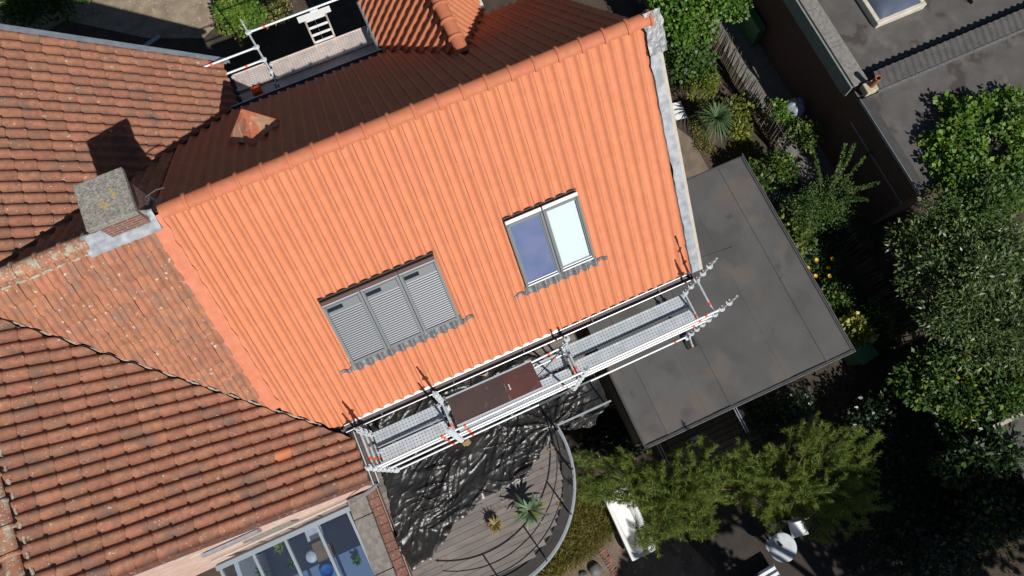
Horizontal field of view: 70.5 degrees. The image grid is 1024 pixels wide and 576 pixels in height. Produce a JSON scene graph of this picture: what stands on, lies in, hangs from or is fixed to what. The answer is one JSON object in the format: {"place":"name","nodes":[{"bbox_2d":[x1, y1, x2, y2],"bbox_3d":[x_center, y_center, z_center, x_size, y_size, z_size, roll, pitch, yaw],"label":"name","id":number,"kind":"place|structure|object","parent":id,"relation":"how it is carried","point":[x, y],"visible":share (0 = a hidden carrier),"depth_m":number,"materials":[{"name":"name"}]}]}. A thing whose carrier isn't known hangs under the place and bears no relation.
{"place":"outdoors","nodes":[
{"label":"outdoors","id":0,"kind":"place"},
{"bbox_2d":[0,0,218,37],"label":"yard","id":1,"kind":"structure","parent":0,"point":[170,18],"depth_m":22.95,"materials":[{"name":"beige concrete"}]},
{"bbox_2d":[0,0,89,28],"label":"tree","id":2,"kind":"object","parent":1,"relation":"on","point":[20,11],"visible":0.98,"depth_m":21.73,"materials":[{"name":"green plant"}]},
{"bbox_2d":[144,34,160,45],"bbox_3d":[-11.248,-7.726,22.694,0.560,0.060,0.140,-41,79,-10],"label":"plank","id":3,"kind":"object","parent":1,"relation":"on","point":[153,40],"visible":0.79,"depth_m":22.68,"materials":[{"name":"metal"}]},
{"bbox_2d":[0,24,378,575],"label":"house","id":4,"kind":"structure","parent":0,"point":[144,431],"depth_m":12.19,"materials":[{"name":"tile"}]},
{"bbox_2d":[250,85,262,95],"bbox_3d":[-5.973,-4.638,16.916,0.227,0.230,0.160,-23,76,-6],"label":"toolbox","id":5,"kind":"object","parent":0,"point":[256,90],"visible":1,"depth_m":16.91,"materials":[{"name":"red plastic"}]},
{"bbox_2d":[294,545,381,575],"bbox_3d":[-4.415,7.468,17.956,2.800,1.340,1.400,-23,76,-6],"label":"table","id":6,"kind":"object","parent":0,"point":[345,565],"visible":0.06,"depth_m":17.46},
{"bbox_2d":[320,564,333,575],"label":"bowl","id":7,"kind":"object","parent":6,"relation":"on","point":[326,569],"visible":1,"depth_m":17.38,"materials":[{"name":"blue plastic"}]},
{"bbox_2d":[351,554,361,566],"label":"pot plant","id":8,"kind":"object","parent":6,"relation":"on","point":[357,561],"visible":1,"depth_m":17.34,"materials":[{"name":"green plant"}]},
{"bbox_2d":[360,332,608,575],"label":"terrace","id":9,"kind":"structure","parent":0,"point":[471,545],"depth_m":16.09,"materials":[{"name":"wood"}]},
{"bbox_2d":[403,447,563,573],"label":"fallen leaves","id":10,"kind":"object","parent":9,"relation":"on","point":[507,509],"visible":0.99,"depth_m":16.17,"materials":[{"name":"brown plant"}]},
{"bbox_2d":[362,356,605,570],"bbox_3d":[-0.382,3.586,16.413,5.600,0.236,3.397,-23,76,-6],"label":"tarpaulin","id":11,"kind":"object","parent":9,"relation":"on","point":[434,498],"visible":0.71,"depth_m":16.32,"materials":[{"name":"black plastic"}]},
{"bbox_2d":[463,439,470,446],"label":"timber block","id":12,"kind":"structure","parent":11,"relation":"on","point":[467,442],"depth_m":16.45,"materials":[{"name":"beige wood"}]},
{"bbox_2d":[485,513,503,537],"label":"potted plant","id":13,"kind":"object","parent":9,"relation":"on","point":[495,525],"visible":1,"depth_m":15.89,"materials":[{"name":"yellow plant"}]},
{"bbox_2d":[512,491,550,529],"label":"potted agave","id":14,"kind":"object","parent":9,"relation":"on","point":[529,511],"visible":1,"depth_m":15.82,"materials":[{"name":"plant"}]},
{"bbox_2d":[529,400,610,575],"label":"railing","id":15,"kind":"object","parent":9,"relation":"on","point":[548,559],"visible":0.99,"depth_m":15.71,"materials":[{"name":"metal"}]},
{"bbox_2d":[48,0,1023,575],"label":"ground","id":16,"kind":"structure","parent":0,"point":[292,36],"depth_m":20.73,"materials":[{"name":"soil"}]},
{"bbox_2d":[210,0,266,39],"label":"shrub","id":17,"kind":"object","parent":16,"relation":"on","point":[232,13],"visible":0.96,"depth_m":21.87,"materials":[{"name":"green plant"}]},
{"bbox_2d":[258,0,295,28],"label":"shrub","id":18,"kind":"object","parent":16,"relation":"on","point":[275,10],"visible":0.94,"depth_m":22.33,"materials":[{"name":"green plant"}]},
{"bbox_2d":[203,0,385,101],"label":"scaffold","id":19,"kind":"object","parent":16,"relation":"on","point":[320,57],"visible":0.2,"depth_m":17.27,"materials":[{"name":"silver metal"}]},
{"bbox_2d":[215,505,376,575],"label":"conservatory","id":20,"kind":"object","parent":16,"relation":"on","point":[340,530],"visible":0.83,"depth_m":18.68,"materials":[{"name":"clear glass"}]},
{"bbox_2d":[255,567,269,575],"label":"pot plant","id":21,"kind":"object","parent":20,"relation":"in","point":[264,569],"visible":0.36,"depth_m":17.28,"materials":[{"name":"green plant"}]},
{"bbox_2d":[273,542,282,554],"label":"pot plant","id":22,"kind":"object","parent":20,"relation":"in","point":[279,547],"visible":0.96,"depth_m":17.43,"materials":[{"name":"green plant"}]},
{"bbox_2d":[284,559,293,568],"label":"pot plant","id":23,"kind":"object","parent":20,"relation":"in","point":[290,563],"visible":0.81,"depth_m":17.33,"materials":[{"name":"green plant"}]},
{"bbox_2d":[306,550,316,562],"bbox_3d":[-4.798,6.438,17.391,0.300,0.280,0.295,-23,76,-6],"label":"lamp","id":24,"kind":"object","parent":20,"relation":"in","point":[311,557],"visible":0.98,"depth_m":17.28,"materials":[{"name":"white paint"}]},
{"bbox_2d":[305,525,322,541],"bbox_3d":[-4.830,5.955,17.659,0.400,0.010,0.310,-23,76,-6],"label":"paper","id":25,"kind":"object","parent":20,"relation":"in","point":[311,534],"visible":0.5,"depth_m":17.64,"materials":[{"name":"white paper"}]},
{"bbox_2d":[311,540,335,561],"bbox_3d":[-4.530,6.295,17.460,0.420,0.220,0.450,-23,76,-6],"label":"box","id":26,"kind":"object","parent":20,"relation":"in","point":[318,547],"visible":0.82,"depth_m":17.36,"materials":[{"name":"cardboard"}]},
{"bbox_2d":[297,6,335,44],"bbox_3d":[-4.526,-5.553,19.222,0.780,5.680,0.240,-23,76,-6],"label":"ladder","id":27,"kind":"object","parent":16,"relation":"on","point":[314,14],"visible":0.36,"depth_m":16.63,"materials":[{"name":"metal"}]},
{"bbox_2d":[347,487,412,575],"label":"garden wall","id":28,"kind":"structure","parent":16,"relation":"on","point":[376,531],"depth_m":15.89,"materials":[{"name":"concrete"}]},
{"bbox_2d":[153,0,702,433],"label":"house","id":29,"kind":"structure","parent":16,"relation":"on","point":[438,196],"depth_m":13.18,"materials":[{"name":"tile"}]},
{"bbox_2d":[317,283,387,364],"bbox_3d":[-2.905,0.677,13.335,0.753,1.164,1.140,-23,76,-6],"label":"roof window","id":30,"kind":"structure","parent":29,"relation":"in","point":[359,336],"depth_m":13.26,"materials":[{"name":"grey metal"}]},
{"bbox_2d":[357,266,423,348],"bbox_3d":[-2.232,0.388,13.411,0.753,1.164,1.140,-23,76,-6],"label":"roof window","id":31,"kind":"structure","parent":29,"relation":"in","point":[383,296],"depth_m":13.34,"materials":[{"name":"grey metal"}]},
{"bbox_2d":[394,251,459,332],"bbox_3d":[-1.559,0.098,13.488,0.753,1.164,1.140,-23,76,-6],"label":"roof window","id":32,"kind":"structure","parent":29,"relation":"in","point":[432,303],"depth_m":13.41,"materials":[{"name":"grey metal"}]},
{"bbox_2d":[502,203,560,287],"bbox_3d":[0.381,-0.781,13.685,0.756,1.194,1.174,-23,76,-6],"label":"roof window","id":33,"kind":"structure","parent":29,"relation":"in","point":[528,234],"depth_m":13.61,"materials":[{"name":"blue glass"}]},
{"bbox_2d":[538,188,594,272],"bbox_3d":[1.057,-1.072,13.762,0.756,1.194,1.174,-23,76,-6],"label":"roof window","id":34,"kind":"structure","parent":29,"relation":"in","point":[561,217],"depth_m":13.70,"materials":[{"name":"white glass"}]},
{"bbox_2d":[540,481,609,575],"bbox_3d":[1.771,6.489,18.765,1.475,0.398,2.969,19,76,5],"label":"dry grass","id":35,"kind":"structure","parent":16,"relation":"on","point":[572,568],"depth_m":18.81,"materials":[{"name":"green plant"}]},
{"bbox_2d":[542,476,618,575],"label":"grass","id":36,"kind":"structure","parent":16,"relation":"on","point":[601,545],"depth_m":18.84,"materials":[{"name":"green plant"}]},
{"bbox_2d":[575,407,642,468],"bbox_3d":[2.490,3.973,18.999,1.675,1.242,1.720,-23,76,-6],"label":"shrub","id":37,"kind":"object","parent":16,"relation":"on","point":[611,426],"visible":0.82,"depth_m":18.72,"materials":[{"name":"green plant"}]},
{"bbox_2d":[561,508,715,575],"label":"bare earth","id":38,"kind":"structure","parent":16,"relation":"on","point":[681,558],"depth_m":18.80,"materials":[{"name":"brown soil"}]},
{"bbox_2d":[579,571,587,575],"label":"rock","id":39,"kind":"object","parent":38,"relation":"on","point":[583,573],"visible":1,"depth_m":18.67,"materials":[{"name":"stone"}]},
{"bbox_2d":[588,562,601,575],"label":"rock","id":40,"kind":"object","parent":38,"relation":"on","point":[595,569],"visible":1,"depth_m":18.64,"materials":[{"name":"stone"}]},
{"bbox_2d":[598,546,620,575],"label":"brick edging","id":41,"kind":"object","parent":38,"relation":"on","point":[610,564],"visible":0.98,"depth_m":18.76,"materials":[{"name":"brick"}]},
{"bbox_2d":[604,488,654,560],"bbox_3d":[3.023,6.076,18.796,0.720,0.550,1.720,-23,76,-6],"label":"lounger","id":42,"kind":"object","parent":38,"relation":"on","point":[623,518],"visible":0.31,"depth_m":18.76,"materials":[{"name":"white plastic"}]},
{"bbox_2d":[571,434,726,559],"bbox_3d":[3.161,5.053,17.460,3.541,3.657,2.695,-6,75,-2],"label":"pine tree","id":43,"kind":"object","parent":16,"relation":"on","point":[667,496],"visible":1,"depth_m":16.24,"materials":[{"name":"green plant"}]},
{"bbox_2d":[672,101,686,119],"bbox_3d":[5.027,-5.362,21.946,0.381,0.075,0.560,-17,76,-5],"label":"board","id":44,"kind":"object","parent":16,"relation":"on","point":[679,111],"visible":0.79,"depth_m":21.93,"materials":[{"name":"white paint"}]},
{"bbox_2d":[641,0,722,51],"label":"shrub","id":45,"kind":"object","parent":16,"relation":"on","point":[682,26],"visible":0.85,"depth_m":20.95,"materials":[{"name":"green plant"}]},
{"bbox_2d":[663,34,721,86],"bbox_3d":[5.189,-6.630,21.569,1.961,1.702,1.789,-23,76,-6],"label":"shrub","id":46,"kind":"object","parent":16,"relation":"on","point":[683,58],"visible":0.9,"depth_m":21.12,"materials":[{"name":"green plant"}]},
{"bbox_2d":[680,64,721,100],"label":"shrub","id":47,"kind":"object","parent":16,"relation":"on","point":[710,87],"visible":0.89,"depth_m":21.26,"materials":[{"name":"green plant"}]},
{"bbox_2d":[691,97,735,141],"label":"yucca","id":48,"kind":"object","parent":16,"relation":"on","point":[719,115],"visible":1,"depth_m":20.95,"materials":[{"name":"green plant"}]},
{"bbox_2d":[665,404,765,482],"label":"boardwalk","id":49,"kind":"structure","parent":16,"relation":"on","point":[724,437],"depth_m":19.56,"materials":[{"name":"brown wood"}]},
{"bbox_2d":[690,435,698,446],"bbox_3d":[4.968,4.128,19.565,0.260,0.060,0.260,-23,76,-6],"label":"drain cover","id":50,"kind":"object","parent":49,"relation":"on","point":[694,445],"visible":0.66,"depth_m":19.55,"materials":[{"name":"metal"}]},
{"bbox_2d":[581,153,855,469],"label":"annexe","id":51,"kind":"structure","parent":16,"relation":"on","point":[776,324],"depth_m":17.30,"materials":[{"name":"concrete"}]},
{"bbox_2d":[353,258,737,472],"bbox_3d":[0.688,1.843,14.925,7.585,4.020,1.163,-23,76,-6],"label":"scaffold","id":52,"kind":"object","parent":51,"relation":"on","point":[481,404],"visible":1,"depth_m":14.87,"materials":[{"name":"metal"}]},
{"bbox_2d":[687,0,753,32],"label":"shrub","id":53,"kind":"object","parent":16,"relation":"on","point":[722,7],"visible":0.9,"depth_m":20.86,"materials":[{"name":"green plant"}]},
{"bbox_2d":[683,96,758,163],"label":"weeds","id":54,"kind":"object","parent":16,"relation":"on","point":[707,140],"visible":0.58,"depth_m":21.83,"materials":[{"name":"green plant"}]},
{"bbox_2d":[720,92,754,139],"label":"shrub","id":55,"kind":"object","parent":16,"relation":"on","point":[739,124],"visible":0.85,"depth_m":21.39,"materials":[{"name":"green plant"}]},
{"bbox_2d":[735,410,743,417],"bbox_3d":[6.205,3.431,19.739,0.240,0.080,0.240,-23,76,-6],"label":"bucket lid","id":56,"kind":"object","parent":16,"relation":"on","point":[741,412],"visible":0.76,"depth_m":19.71,"materials":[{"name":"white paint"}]},
{"bbox_2d":[704,16,791,154],"bbox_3d":[6.970,-6.161,21.627,0.111,1.345,4.672,-23,76,-6],"label":"fence","id":57,"kind":"object","parent":16,"relation":"on","point":[763,115],"visible":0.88,"depth_m":21.67,"materials":[{"name":"wood"}]},
{"bbox_2d":[748,146,800,194],"bbox_3d":[7.396,-3.217,20.789,1.814,1.462,1.392,-23,76,-6],"label":"shrub","id":58,"kind":"object","parent":16,"relation":"on","point":[783,167],"visible":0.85,"depth_m":20.45,"materials":[{"name":"green plant"}]},
{"bbox_2d":[736,382,816,445],"bbox_3d":[7.045,3.301,19.282,2.206,1.047,1.544,-8,75,-2],"label":"shrub","id":59,"kind":"object","parent":16,"relation":"on","point":[790,409],"visible":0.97,"depth_m":19.14,"materials":[{"name":"green plant"}]},
{"bbox_2d":[766,176,800,208],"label":"strap plant","id":60,"kind":"object","parent":16,"relation":"on","point":[777,192],"visible":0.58,"depth_m":20.73,"materials":[{"name":"green plant"}]},
{"bbox_2d":[774,197,800,220],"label":"strap plant","id":61,"kind":"object","parent":16,"relation":"on","point":[787,209],"visible":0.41,"depth_m":20.60,"materials":[{"name":"green plant"}]},
{"bbox_2d":[698,411,894,547],"bbox_3d":[6.704,4.690,17.548,4.741,3.673,3.159,-23,76,-6],"label":"pine tree","id":62,"kind":"object","parent":16,"relation":"on","point":[795,485],"visible":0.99,"depth_m":16.33,"materials":[{"name":"green plant"}]},
{"bbox_2d":[778,206,817,254],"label":"shrub","id":63,"kind":"object","parent":16,"relation":"on","point":[798,241],"visible":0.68,"depth_m":20.11,"materials":[{"name":"green plant"}]},
{"bbox_2d":[706,471,898,575],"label":"patio","id":64,"kind":"structure","parent":16,"relation":"on","point":[737,547],"depth_m":18.85,"materials":[{"name":"grey concrete"}]},
{"bbox_2d":[753,564,779,575],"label":"lounger","id":65,"kind":"object","parent":64,"relation":"on","point":[770,570],"visible":1,"depth_m":18.41,"materials":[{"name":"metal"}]},
{"bbox_2d":[765,533,796,562],"bbox_3d":[6.804,6.614,18.564,0.710,0.722,0.710,-23,76,-6],"label":"garden table","id":66,"kind":"object","parent":64,"relation":"on","point":[786,552],"visible":1,"depth_m":18.22,"materials":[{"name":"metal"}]},
{"bbox_2d":[782,516,808,537],"bbox_3d":[7.336,6.147,18.622,0.440,0.850,0.445,-14,76,-4],"label":"garden chair","id":67,"kind":"object","parent":64,"relation":"on","point":[796,528],"visible":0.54,"depth_m":18.59,"materials":[{"name":"white paint"}]},
{"bbox_2d":[798,243,818,265],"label":"fan plant","id":68,"kind":"object","parent":16,"relation":"on","point":[807,257],"visible":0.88,"depth_m":20.21,"materials":[{"name":"green plant"}]},
{"bbox_2d":[805,239,843,283],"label":"flowering plant","id":69,"kind":"object","parent":16,"relation":"on","point":[824,259],"visible":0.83,"depth_m":20.27,"materials":[{"name":"green plant"}]},
{"bbox_2d":[798,202,853,255],"bbox_3d":[8.745,-1.743,20.538,1.671,1.194,1.519,22,76,6],"label":"shrub","id":70,"kind":"object","parent":16,"relation":"on","point":[830,234],"visible":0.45,"depth_m":20.32,"materials":[{"name":"green plant"}]},
{"bbox_2d":[779,141,879,240],"bbox_3d":[8.668,-2.512,20.302,2.544,2.039,2.586,0,75,0],"label":"shrub","id":71,"kind":"object","parent":16,"relation":"on","point":[836,196],"visible":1,"depth_m":19.72,"materials":[{"name":"green plant"}]},
{"bbox_2d":[819,273,859,323],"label":"shrub","id":72,"kind":"object","parent":16,"relation":"on","point":[831,292],"visible":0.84,"depth_m":19.91,"materials":[{"name":"green plant"}]},
{"bbox_2d":[839,308,878,349],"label":"shrub","id":73,"kind":"object","parent":16,"relation":"on","point":[862,331],"visible":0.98,"depth_m":19.30,"materials":[{"name":"green plant"}]},
{"bbox_2d":[843,342,878,365],"bbox_3d":[9.369,1.777,19.737,0.560,0.928,0.610,-31,77,-8],"label":"wheelie bin","id":74,"kind":"object","parent":16,"relation":"on","point":[865,354],"visible":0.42,"depth_m":19.29,"materials":[{"name":"green plastic"}]},
{"bbox_2d":[831,221,919,347],"bbox_3d":[10.009,-0.137,20.106,0.115,1.202,3.748,-23,76,-6],"label":"fence","id":75,"kind":"object","parent":16,"relation":"on","point":[872,282],"visible":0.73,"depth_m":20.04,"materials":[{"name":"brown wood"}]},
{"bbox_2d":[853,296,899,348],"bbox_3d":[9.900,0.941,19.813,1.055,1.217,1.427,-23,76,-6],"label":"shrub","id":76,"kind":"object","parent":16,"relation":"on","point":[872,308],"visible":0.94,"depth_m":19.50,"materials":[{"name":"green plant"}]},
{"bbox_2d":[825,383,942,506],"bbox_3d":[9.610,4.333,18.764,2.804,1.520,3.266,-23,76,-6],"label":"shrub","id":77,"kind":"object","parent":16,"relation":"on","point":[888,406],"visible":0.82,"depth_m":18.62,"materials":[{"name":"green plant"}]},
{"bbox_2d":[749,202,1023,575],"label":"leaf litter","id":78,"kind":"object","parent":16,"relation":"on","point":[909,213],"visible":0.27,"depth_m":19.80,"materials":[{"name":"plant"}]},
{"bbox_2d":[751,0,1023,226],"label":"outbuilding","id":79,"kind":"structure","parent":16,"relation":"on","point":[828,58],"depth_m":19.58,"materials":[{"name":"brick"}]},
{"bbox_2d":[859,75,881,96],"bbox_3d":[9.414,-5.313,18.931,0.340,0.600,0.300,-23,76,-6],"label":"flue","id":80,"kind":"object","parent":79,"relation":"on","point":[869,88],"visible":1,"depth_m":18.99,"materials":[{"name":"ceramic"}]},
{"bbox_2d":[856,0,926,27],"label":"skylight","id":81,"kind":"object","parent":79,"relation":"on","point":[878,13],"visible":1,"depth_m":19.59,"materials":[{"name":"plastic"}]},
{"bbox_2d":[858,479,993,575],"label":"shrub","id":82,"kind":"object","parent":16,"relation":"on","point":[938,515],"visible":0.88,"depth_m":17.76,"materials":[{"name":"green plant"}]},
{"bbox_2d":[885,333,982,424],"bbox_3d":[10.611,2.524,18.568,2.388,2.817,2.312,-23,76,-6],"label":"laurel","id":83,"kind":"object","parent":16,"relation":"on","point":[928,389],"visible":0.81,"depth_m":17.70,"materials":[{"name":"green plant"}]},
{"bbox_2d":[882,200,1023,384],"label":"tree","id":84,"kind":"object","parent":16,"relation":"on","point":[956,300],"visible":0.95,"depth_m":17.49,"materials":[{"name":"green plant"}]},
{"bbox_2d":[914,153,1023,244],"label":"tree","id":85,"kind":"object","parent":16,"relation":"on","point":[994,197],"visible":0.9,"depth_m":17.95,"materials":[{"name":"green plant"}]},
{"bbox_2d":[914,83,1023,211],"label":"tree","id":86,"kind":"object","parent":16,"relation":"on","point":[961,136],"visible":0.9,"depth_m":18.40,"materials":[{"name":"green plant"}]},
{"bbox_2d":[926,411,1023,501],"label":"laurel","id":87,"kind":"object","parent":16,"relation":"on","point":[989,451],"visible":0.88,"depth_m":17.23,"materials":[{"name":"green plant"}]},
{"bbox_2d":[944,346,1023,433],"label":"laurel","id":88,"kind":"object","parent":16,"relation":"on","point":[991,398],"visible":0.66,"depth_m":17.35,"materials":[{"name":"green plant"}]},
{"bbox_2d":[945,464,1023,552],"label":"laurel","id":89,"kind":"object","parent":16,"relation":"on","point":[1002,513],"visible":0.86,"depth_m":17.07,"materials":[{"name":"green plant"}]},
{"bbox_2d":[946,403,1023,508],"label":"shed","id":90,"kind":"structure","parent":16,"relation":"on","point":[1019,425],"depth_m":17.33,"materials":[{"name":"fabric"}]},
{"bbox_2d":[660,115,708,184],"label":"side yard","id":91,"kind":"structure","parent":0,"point":[694,163],"depth_m":21.71,"materials":[{"name":"grey concrete"}]},
{"bbox_2d":[705,8,838,191],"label":"garden path","id":92,"kind":"structure","parent":0,"point":[761,68],"depth_m":22.28,"materials":[{"name":"grey stone"}]},
{"bbox_2d":[733,0,765,46],"bbox_3d":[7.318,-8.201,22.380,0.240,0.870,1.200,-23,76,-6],"label":"wheelie bin","id":93,"kind":"object","parent":92,"relation":"on","point":[752,28],"visible":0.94,"depth_m":22.17,"materials":[{"name":"green plastic"}]},
{"bbox_2d":[764,96,795,126],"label":"shrub","id":94,"kind":"object","parent":92,"relation":"on","point":[780,107],"visible":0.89,"depth_m":21.14,"materials":[{"name":"green plant"}]},
{"bbox_2d":[784,116,824,153],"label":"shrub","id":95,"kind":"object","parent":92,"relation":"on","point":[806,131],"visible":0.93,"depth_m":21.03,"materials":[{"name":"green plant"}]},
{"bbox_2d":[786,98,804,123],"bbox_3d":[8.411,-5.295,21.649,0.647,0.863,0.614,-23,76,-6],"label":"barbecue","id":96,"kind":"object","parent":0,"point":[796,105],"visible":0.84,"depth_m":21.32,"materials":[{"name":"metal"}]}
]}

